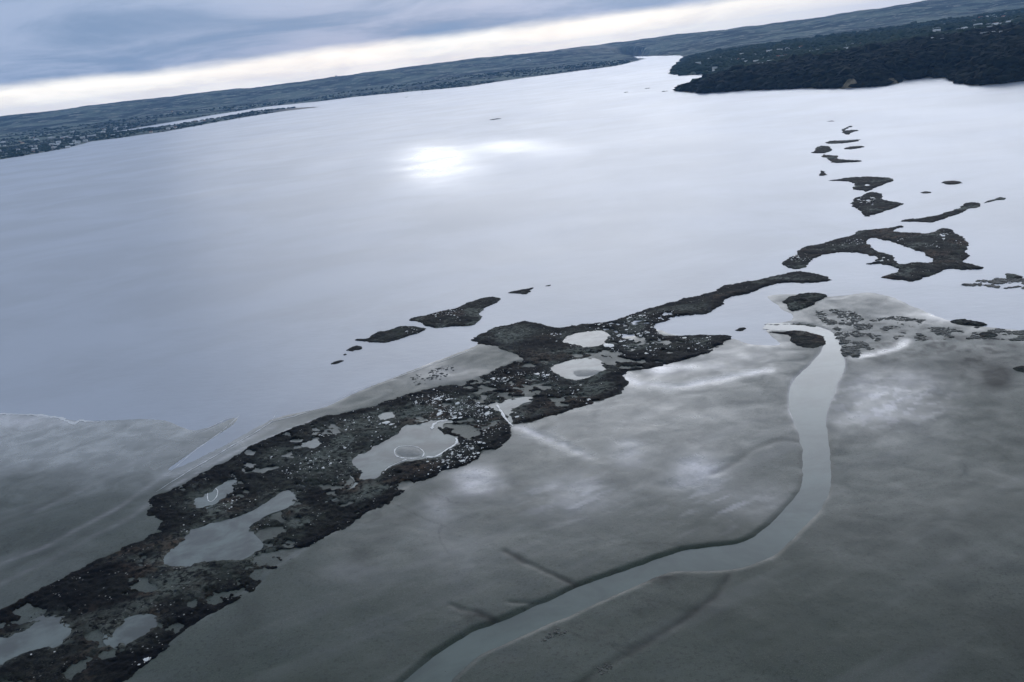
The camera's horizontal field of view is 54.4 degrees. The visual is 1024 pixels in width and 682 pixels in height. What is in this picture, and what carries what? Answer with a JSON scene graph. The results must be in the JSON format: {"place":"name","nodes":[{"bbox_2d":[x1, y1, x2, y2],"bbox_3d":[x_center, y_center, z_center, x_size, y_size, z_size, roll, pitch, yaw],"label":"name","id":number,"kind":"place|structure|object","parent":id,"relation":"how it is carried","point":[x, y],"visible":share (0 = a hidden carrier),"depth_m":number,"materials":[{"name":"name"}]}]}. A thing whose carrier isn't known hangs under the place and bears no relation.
{"place":"outdoors","nodes":[
{"label":"outdoors","id":0,"kind":"place"},
{"bbox_2d":[0,0,924,115],"label":"sky","id":1,"kind":"structure","parent":0,"point":[55,54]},
{"bbox_2d":[0,55,1023,469],"bbox_3d":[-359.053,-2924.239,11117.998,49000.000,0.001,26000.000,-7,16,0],"label":"sea","id":2,"kind":"structure","parent":0,"point":[252,273],"depth_m":1245.25,"materials":[{"name":"liquid"}]},
{"bbox_2d":[346,345,361,350],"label":"rock islet","id":3,"kind":"object","parent":2,"relation":"on","point":[356,347],"visible":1,"depth_m":762.45,"materials":[{"name":"black stone"}]},
{"bbox_2d":[355,326,425,342],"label":"rock islet","id":4,"kind":"object","parent":2,"relation":"in","point":[396,333],"visible":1,"depth_m":788.27,"materials":[{"name":"black stone"}]},
{"bbox_2d":[409,296,500,327],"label":"rock islet","id":5,"kind":"object","parent":2,"relation":"in","point":[467,314],"visible":1,"depth_m":825.34,"materials":[{"name":"black stone"}]},
{"bbox_2d":[509,287,532,293],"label":"rock islet","id":6,"kind":"object","parent":2,"relation":"in","point":[524,291],"visible":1,"depth_m":880.45,"materials":[{"name":"black stone"}]},
{"bbox_2d":[765,323,815,326],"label":"foam line","id":7,"kind":"object","parent":2,"relation":"in","point":[796,324],"visible":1,"depth_m":686.35,"materials":[{"name":"white liquid"}]},
{"bbox_2d":[770,330,825,347],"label":"rock islet","id":8,"kind":"object","parent":2,"relation":"in","point":[804,339],"visible":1,"depth_m":651.58,"materials":[{"name":"black stone"}]},
{"bbox_2d":[782,292,826,310],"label":"rock islet","id":9,"kind":"object","parent":2,"relation":"in","point":[799,301],"visible":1,"depth_m":740.71,"materials":[{"name":"black stone"}]},
{"bbox_2d":[811,146,831,152],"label":"rock islet","id":10,"kind":"object","parent":2,"relation":"in","point":[821,149],"visible":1,"depth_m":1578.72,"materials":[{"name":"black stone"}]},
{"bbox_2d":[821,154,860,162],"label":"rock islet","id":11,"kind":"object","parent":2,"relation":"on","point":[833,158],"visible":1,"depth_m":1445.79,"materials":[{"name":"black stone"}]},
{"bbox_2d":[825,139,860,143],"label":"rock islet","id":12,"kind":"object","parent":2,"relation":"in","point":[839,141],"visible":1,"depth_m":1654.05,"materials":[{"name":"black stone"}]},
{"bbox_2d":[841,130,858,134],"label":"rock islet","id":13,"kind":"object","parent":2,"relation":"in","point":[847,132],"visible":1,"depth_m":1782.39,"materials":[{"name":"black stone"}]},
{"bbox_2d":[844,146,864,148],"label":"rock islet","id":14,"kind":"object","parent":2,"relation":"in","point":[853,147],"visible":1,"depth_m":1562.15,"materials":[{"name":"black stone"}]},
{"bbox_2d":[830,176,893,191],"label":"rock islet","id":15,"kind":"object","parent":2,"relation":"in","point":[860,183],"visible":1,"depth_m":1226.49,"materials":[{"name":"black stone"}]},
{"bbox_2d":[850,192,903,216],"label":"rock islet","id":16,"kind":"object","parent":2,"relation":"in","point":[868,208],"visible":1,"depth_m":1078.67,"materials":[{"name":"black stone"}]},
{"bbox_2d":[782,225,983,281],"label":"ring reef","id":17,"kind":"object","parent":2,"relation":"in","point":[947,250],"visible":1,"depth_m":867.07},
{"bbox_2d":[901,202,980,222],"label":"rock islet","id":18,"kind":"object","parent":2,"relation":"in","point":[961,209],"visible":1,"depth_m":982.31,"materials":[{"name":"black stone"}]},
{"bbox_2d":[942,181,961,184],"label":"rock islet","id":19,"kind":"object","parent":2,"relation":"in","point":[951,182],"visible":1,"depth_m":1152.42,"materials":[{"name":"black stone"}]},
{"bbox_2d":[962,278,1023,288],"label":"mussel bed","id":20,"kind":"object","parent":2,"relation":"on","point":[1000,281],"visible":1,"depth_m":729.26,"materials":[{"name":"black stone"}]},
{"bbox_2d":[985,197,1005,202],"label":"rock islet","id":21,"kind":"object","parent":2,"relation":"on","point":[1000,198],"visible":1,"depth_m":1026.17,"materials":[{"name":"black stone"}]},
{"bbox_2d":[1005,273,1022,278],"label":"rock islet","id":22,"kind":"object","parent":2,"relation":"in","point":[1012,276],"visible":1,"depth_m":738.11,"materials":[{"name":"black stone"}]},
{"bbox_2d":[0,293,1023,681],"bbox_3d":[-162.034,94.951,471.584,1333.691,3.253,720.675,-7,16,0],"label":"mudflat","id":23,"kind":"structure","parent":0,"point":[898,557],"depth_m":432.61,"materials":[{"name":"grey soil"}]},
{"bbox_2d":[0,413,94,424],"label":"foam line","id":24,"kind":"object","parent":23,"relation":"on","point":[68,421],"visible":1,"depth_m":684.30,"materials":[{"name":"white liquid"}]},
{"bbox_2d":[167,415,239,473],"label":"foam line","id":25,"kind":"object","parent":23,"relation":"on","point":[210,439],"visible":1,"depth_m":608.98,"materials":[{"name":"white liquid"}]},
{"bbox_2d":[156,409,314,491],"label":"foam line","id":26,"kind":"object","parent":23,"relation":"on","point":[232,445],"visible":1,"depth_m":586.50,"materials":[{"name":"white liquid"}]},
{"bbox_2d":[322,349,472,406],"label":"foam line","id":27,"kind":"object","parent":23,"relation":"on","point":[394,377],"visible":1,"depth_m":675.48,"materials":[{"name":"white liquid"}]},
{"bbox_2d":[0,271,830,681],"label":"long reef","id":28,"kind":"object","parent":23,"relation":"on","point":[194,549],"visible":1,"depth_m":515.56,"materials":[{"name":"stone"}]},
{"bbox_2d":[410,365,453,384],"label":"mussel bed","id":29,"kind":"object","parent":23,"relation":"on","point":[433,374],"visible":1,"depth_m":671.70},
{"bbox_2d":[445,628,612,674],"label":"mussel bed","id":30,"kind":"object","parent":23,"relation":"on","point":[565,632],"visible":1,"depth_m":353.13,"materials":[{"name":"black"}]},
{"bbox_2d":[403,323,844,681],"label":"tidal channel","id":31,"kind":"object","parent":23,"relation":"on","point":[813,388],"visible":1,"depth_m":399.99,"materials":[{"name":"liquid"}]},
{"bbox_2d":[816,309,1023,357],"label":"mussel bed","id":32,"kind":"object","parent":23,"relation":"on","point":[848,350],"visible":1,"depth_m":638.73,"materials":[{"name":"black"}]},
{"bbox_2d":[950,319,986,325],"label":"rock islet","id":33,"kind":"object","parent":23,"relation":"on","point":[966,322],"visible":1,"depth_m":644.29,"materials":[{"name":"black stone"}]},
{"bbox_2d":[979,332,997,337],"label":"rock islet","id":34,"kind":"object","parent":23,"relation":"on","point":[987,334],"visible":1,"depth_m":615.16,"materials":[{"name":"black stone"}]},
{"bbox_2d":[1013,366,1023,372],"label":"rock islet","id":35,"kind":"object","parent":23,"relation":"on","point":[1019,368],"visible":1,"depth_m":552.59,"materials":[{"name":"black stone"}]},
{"bbox_2d":[0,0,1023,159],"bbox_3d":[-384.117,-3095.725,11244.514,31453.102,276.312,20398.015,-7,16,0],"label":"hills","id":36,"kind":"structure","parent":0,"point":[685,44],"depth_m":12012.14,"materials":[{"name":"green plant"}]},
{"bbox_2d":[0,59,632,158],"bbox_3d":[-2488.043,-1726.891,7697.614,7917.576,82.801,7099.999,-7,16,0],"label":"town","id":37,"kind":"object","parent":36,"relation":"on","point":[46,145],"visible":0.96,"depth_m":8592.64},
{"bbox_2d":[669,8,1023,90],"bbox_3d":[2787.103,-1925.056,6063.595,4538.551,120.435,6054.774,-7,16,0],"label":"woodland","id":38,"kind":"object","parent":36,"relation":"on","point":[686,65],"visible":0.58,"depth_m":5338.51,"materials":[{"name":"green plant"}]},
{"bbox_2d":[673,21,1023,92],"bbox_3d":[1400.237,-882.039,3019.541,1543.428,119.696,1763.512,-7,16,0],"label":"forest","id":39,"kind":"object","parent":36,"relation":"on","point":[973,56],"visible":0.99,"depth_m":3023.63,"materials":[{"name":"green plant"}]},
{"bbox_2d":[840,79,856,88],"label":"clay bank","id":40,"kind":"structure","parent":36,"relation":"on","point":[848,82],"depth_m":2856.23,"materials":[{"name":"soil"}]}
]}

